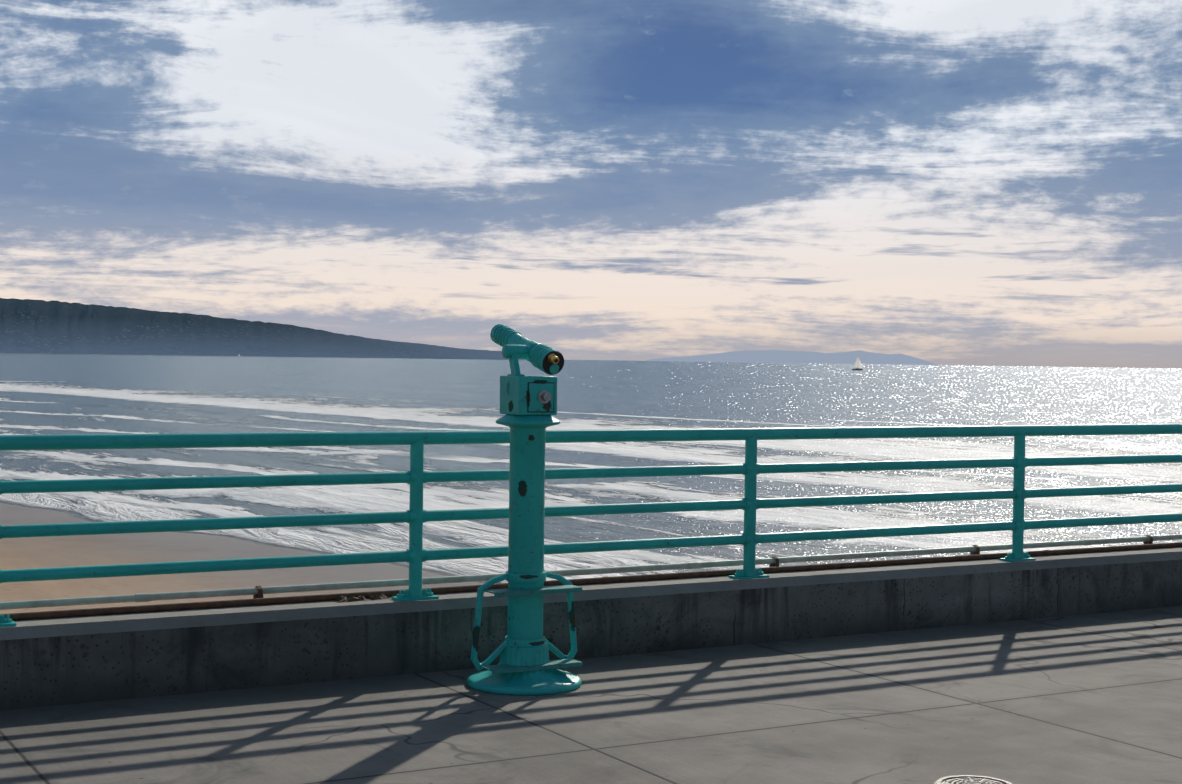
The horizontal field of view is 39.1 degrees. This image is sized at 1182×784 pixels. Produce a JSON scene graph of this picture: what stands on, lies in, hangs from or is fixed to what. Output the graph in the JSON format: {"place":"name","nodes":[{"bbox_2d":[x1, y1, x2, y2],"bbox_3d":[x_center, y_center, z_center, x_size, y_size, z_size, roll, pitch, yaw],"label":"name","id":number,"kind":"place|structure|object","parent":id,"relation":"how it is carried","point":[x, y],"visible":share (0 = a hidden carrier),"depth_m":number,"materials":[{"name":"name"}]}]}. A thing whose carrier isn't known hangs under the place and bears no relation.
{"place":"outdoors","nodes":[
{"label":"outdoors","id":0,"kind":"place"},
{"bbox_2d":[0,298,524,359],"bbox_3d":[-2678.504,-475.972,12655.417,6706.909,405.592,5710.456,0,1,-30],"label":"palos verdes hills","id":1,"kind":"structure","parent":0,"point":[37,326],"depth_m":11370.46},
{"bbox_2d":[0,353,1181,613],"bbox_3d":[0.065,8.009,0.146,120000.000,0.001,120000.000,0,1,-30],"label":"sea","id":2,"kind":"structure","parent":0,"point":[48,393],"depth_m":136.30,"materials":[{"name":"grey liquid"}]},
{"bbox_2d":[852,354,862,369],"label":"sailboat","id":3,"kind":"object","parent":2,"relation":"on","point":[857,365],"visible":0.96,"depth_m":1986.15,"materials":[{"name":"grey"}]},
{"bbox_2d":[0,606,1181,783],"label":"pier deck","id":4,"kind":"structure","parent":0,"point":[1095,698],"depth_m":6.93,"materials":[{"name":"concrete"}]},
{"bbox_2d":[467,414,581,695],"bbox_3d":[-0.300,0.731,7.697,0.532,1.250,0.532,0,1,-30],"label":"telescope pedestal","id":5,"kind":"object","parent":4,"relation":"on","point":[527,645],"visible":0.81,"depth_m":7.62,"materials":[{"name":"teal metal"}]},
{"bbox_2d":[471,570,576,669],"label":"step support bars","id":6,"kind":"object","parent":5,"relation":"attached to","point":[493,656],"visible":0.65,"depth_m":7.63,"materials":[{"name":"teal metal"}]},
{"bbox_2d":[482,584,581,673],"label":"telescope treads","id":7,"kind":"object","parent":6,"relation":"attached to","point":[551,664],"visible":0.92,"depth_m":7.60,"materials":[{"name":"teal metal"}]},
{"bbox_2d":[500,376,556,414],"bbox_3d":[-0.290,0.015,7.684,0.200,0.178,0.200,0,1,-30],"label":"coin box","id":8,"kind":"object","parent":5,"relation":"on","point":[514,402],"visible":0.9,"depth_m":7.60,"materials":[{"name":"paint"}]},
{"bbox_2d":[502,344,527,375],"bbox_3d":[-0.342,-0.140,7.665,0.106,0.158,0.122,0,1,-30],"label":"telescope mount","id":9,"kind":"object","parent":8,"relation":"on","point":[513,353],"visible":0.98,"depth_m":7.65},
{"bbox_2d":[490,324,559,374],"bbox_3d":[-0.308,-0.204,7.810,0.116,0.240,0.577,0,1,-30],"label":"telescope tube","id":10,"kind":"object","parent":9,"relation":"on","point":[502,335],"visible":0.73,"depth_m":7.79,"materials":[{"name":"teal metal"}]},
{"bbox_2d":[542,351,563,374],"bbox_3d":[-0.171,-0.132,7.571,0.110,0.108,0.032,0,1,-30],"label":"telescope end cap","id":11,"kind":"object","parent":10,"relation":"attached to","point":[546,364],"visible":0.52,"depth_m":7.56,"materials":[{"name":"black metal"}]},
{"bbox_2d":[548,354,558,363],"bbox_3d":[-0.169,-0.150,7.541,0.044,0.048,0.049,0,1,-30],"label":"eyepiece","id":12,"kind":"object","parent":11,"relation":"in","point":[552,358],"visible":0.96,"depth_m":7.53,"materials":[{"name":"gold metal"}]},
{"bbox_2d":[549,364,558,373],"bbox_3d":[-0.167,-0.106,7.574,0.048,0.048,0.019,0,1,-30],"label":"lens cover","id":13,"kind":"object","parent":11,"relation":"attached to","point":[553,368],"visible":0.94,"depth_m":7.57,"materials":[{"name":"teal metal"}]},
{"bbox_2d":[506,382,553,410],"bbox_3d":[-0.284,0.022,7.605,0.220,0.132,0.077,1,1,5],"label":"coin box door","id":14,"kind":"structure","parent":8,"relation":"attached to","point":[535,389],"depth_m":7.59,"materials":[{"name":"teal metal"}]},
{"bbox_2d":[537,390,550,403],"bbox_3d":[-0.209,0.022,7.587,0.062,0.062,0.036,0,1,-30],"label":"lock","id":15,"kind":"object","parent":14,"relation":"attached to","point":[543,396],"visible":1,"depth_m":7.58,"materials":[{"name":"silver metal"}]},
{"bbox_2d":[527,382,554,412],"bbox_3d":[-0.280,0.024,7.604,0.220,0.138,0.075,1,1,2],"label":"door gasket","id":16,"kind":"object","parent":8,"relation":"attached to","point":[528,399],"visible":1,"depth_m":7.58,"materials":[{"name":"teal rubber"}]},
{"bbox_2d":[0,547,1181,709],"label":"pier kerb","id":17,"kind":"structure","parent":4,"relation":"on","point":[66,660],"depth_m":8.31,"materials":[{"name":"concrete"}]},
{"bbox_2d":[334,593,369,602],"bbox_3d":[-1.150,0.982,7.967,0.176,0.031,0.100,0,1,-30],"label":"debris","id":18,"kind":"object","parent":17,"relation":"on","point":[350,597],"visible":0.98,"depth_m":7.94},
{"bbox_2d":[367,592,389,599],"bbox_3d":[-1.034,0.984,8.045,0.110,0.029,0.088,0,1,-30],"label":"debris","id":19,"kind":"object","parent":17,"relation":"on","point":[382,595],"visible":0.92,"depth_m":8.02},
{"bbox_2d":[0,534,1181,609],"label":"pvc conduit","id":20,"kind":"object","parent":17,"relation":"on","point":[143,597],"visible":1,"depth_m":8.63,"materials":[{"name":"plastic"}]},
{"bbox_2d":[0,424,1181,626],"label":"pier railing","id":21,"kind":"object","parent":17,"relation":"on","point":[416,516],"visible":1,"depth_m":8.40,"materials":[{"name":"metal"}]},
{"bbox_2d":[0,542,1181,620],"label":"rusty conduit","id":22,"kind":"object","parent":17,"relation":"on","point":[186,606],"visible":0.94,"depth_m":8.61,"materials":[{"name":"brown metal"}]},
{"bbox_2d":[253,535,1152,598],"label":"pipe brackets","id":23,"kind":"object","parent":17,"relation":"on","point":[260,592],"visible":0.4,"depth_m":9.33,"materials":[{"name":"brown metal"}]},
{"bbox_2d":[934,775,1011,783],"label":"manhole cover","id":24,"kind":"object","parent":4,"relation":"on","point":[965,779],"visible":1,"depth_m":6.02,"materials":[{"name":"metal"}]},
{"bbox_2d":[0,0,1181,368],"label":"sky","id":25,"kind":"structure","parent":0,"point":[939,182],"materials":[{"name":"blue"}]},
{"bbox_2d":[647,350,936,364],"bbox_3d":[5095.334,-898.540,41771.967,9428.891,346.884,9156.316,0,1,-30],"label":"distant island","id":26,"kind":"structure","parent":0,"point":[773,356],"depth_m":40021.01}
]}

